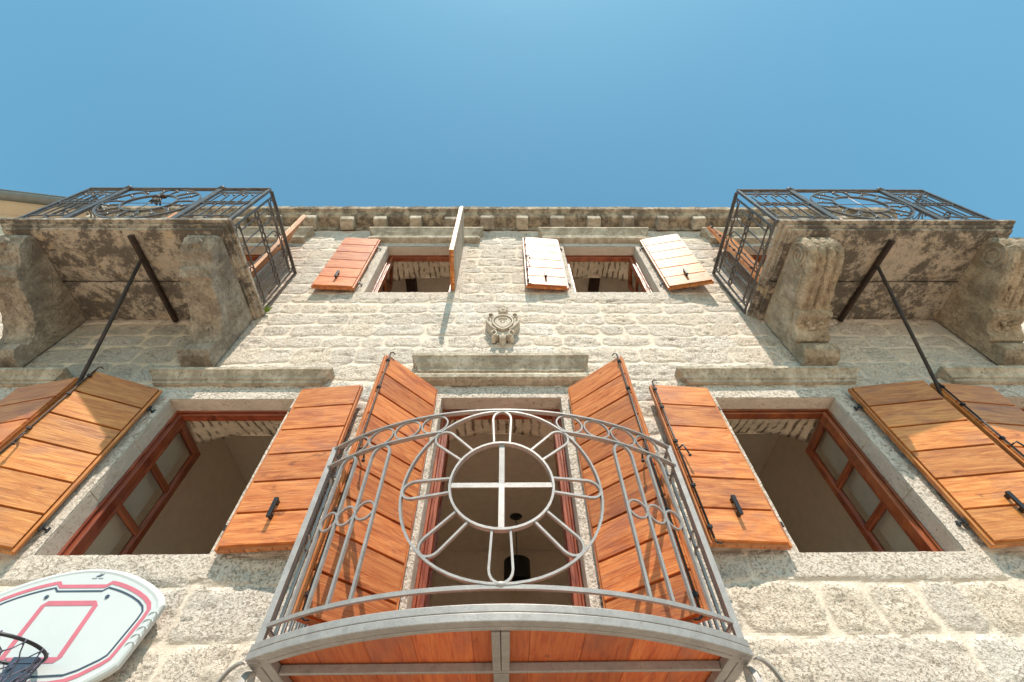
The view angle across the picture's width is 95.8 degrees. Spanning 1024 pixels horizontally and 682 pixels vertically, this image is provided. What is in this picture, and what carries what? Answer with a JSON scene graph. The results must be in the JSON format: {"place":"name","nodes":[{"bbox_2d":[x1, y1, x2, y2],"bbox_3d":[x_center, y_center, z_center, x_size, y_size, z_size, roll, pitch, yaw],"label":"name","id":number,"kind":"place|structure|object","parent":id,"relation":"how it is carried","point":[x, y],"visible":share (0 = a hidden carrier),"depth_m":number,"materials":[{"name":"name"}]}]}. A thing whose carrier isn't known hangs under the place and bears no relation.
{"place":"outdoors","nodes":[
{"label":"outdoors","id":0,"kind":"place"},
{"bbox_2d":[0,189,97,234],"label":"neighbouring house","id":1,"kind":"structure","parent":0,"point":[15,204],"depth_m":8.66,"materials":[{"name":"beige"}]},
{"bbox_2d":[0,185,1023,681],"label":"stone house","id":2,"kind":"structure","parent":0,"point":[778,441],"depth_m":4.79,"materials":[{"name":"stone"}]},
{"bbox_2d":[0,569,165,681],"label":"basketball hoop","id":3,"kind":"object","parent":2,"relation":"attached to","point":[92,625],"visible":1,"depth_m":2.94,"materials":[{"name":"white plastic"}]},
{"bbox_2d":[148,194,166,205],"bbox_3d":[-4.631,-1.843,6.035,0.211,0.276,0.086,0,-55,-1],"label":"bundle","id":4,"kind":"object","parent":2,"relation":"attached to","point":[157,198],"visible":1,"depth_m":5.99,"materials":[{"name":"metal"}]},
{"bbox_2d":[57,411,287,554],"bbox_3d":[-2.873,1.481,4.397,1.366,1.698,0.624,0,-55,-1],"label":"window frame","id":5,"kind":"structure","parent":2,"relation":"in","point":[124,516],"depth_m":4.42,"materials":[{"name":"brown wood"}]},
{"bbox_2d":[245,255,260,260],"bbox_3d":[-4.591,-0.630,7.358,1.305,2.208,0.607,0,-55,-1],"label":"window frame","id":6,"kind":"structure","parent":2,"relation":"in","point":[254,257],"depth_m":8.07,"materials":[{"name":"brown wood"}]},
{"bbox_2d":[263,305,272,311],"bbox_3d":[-3.308,-0.448,6.190,0.244,0.115,0.098,0,-55,-1],"label":"weed","id":7,"kind":"object","parent":2,"relation":"attached to","point":[266,309],"visible":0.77,"depth_m":6.18,"materials":[{"name":"green plant"}]},
{"bbox_2d":[372,255,451,291],"bbox_3d":[-1.398,-0.798,7.619,1.630,1.618,0.595,0,-55,-1],"label":"window frame","id":8,"kind":"structure","parent":2,"relation":"in","point":[384,283],"depth_m":8.07,"materials":[{"name":"brown wood"}]},
{"bbox_2d":[411,409,585,608],"bbox_3d":[-0.103,1.690,4.110,1.313,2.488,0.601,0,-55,-1],"label":"window frame","id":9,"kind":"structure","parent":2,"relation":"in","point":[424,576],"depth_m":4.01,"materials":[{"name":"brown wood"}]},
{"bbox_2d":[504,513,530,581],"bbox_3d":[0.077,3.419,7.645,0.420,1.160,0.420,0,-55,-1],"label":"pendant lamp","id":10,"kind":"object","parent":2,"relation":"hanging from","point":[521,567],"visible":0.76,"depth_m":7.26,"materials":[{"name":"black metal"}]},
{"bbox_2d":[565,255,651,291],"bbox_3d":[1.385,-0.800,7.654,1.602,1.618,0.600,0,-55,-1],"label":"window frame","id":11,"kind":"structure","parent":2,"relation":"in","point":[637,282],"depth_m":8.11,"materials":[{"name":"brown wood"}]},
{"bbox_2d":[750,255,766,260],"bbox_3d":[4.508,-0.643,7.470,1.305,2.208,0.607,0,-55,-1],"label":"window frame","id":12,"kind":"structure","parent":2,"relation":"in","point":[753,256],"depth_m":8.18,"materials":[{"name":"brown wood"}]},
{"bbox_2d":[721,409,944,551],"bbox_3d":[2.750,1.475,4.455,1.344,1.718,0.614,0,-55,-1],"label":"window frame","id":13,"kind":"structure","parent":2,"relation":"in","point":[885,521],"depth_m":4.49,"materials":[{"name":"brown wood"}]},
{"bbox_2d":[0,0,1023,237],"label":"sky","id":14,"kind":"structure","parent":0,"point":[340,103],"materials":[{"name":"blue"}]}
]}

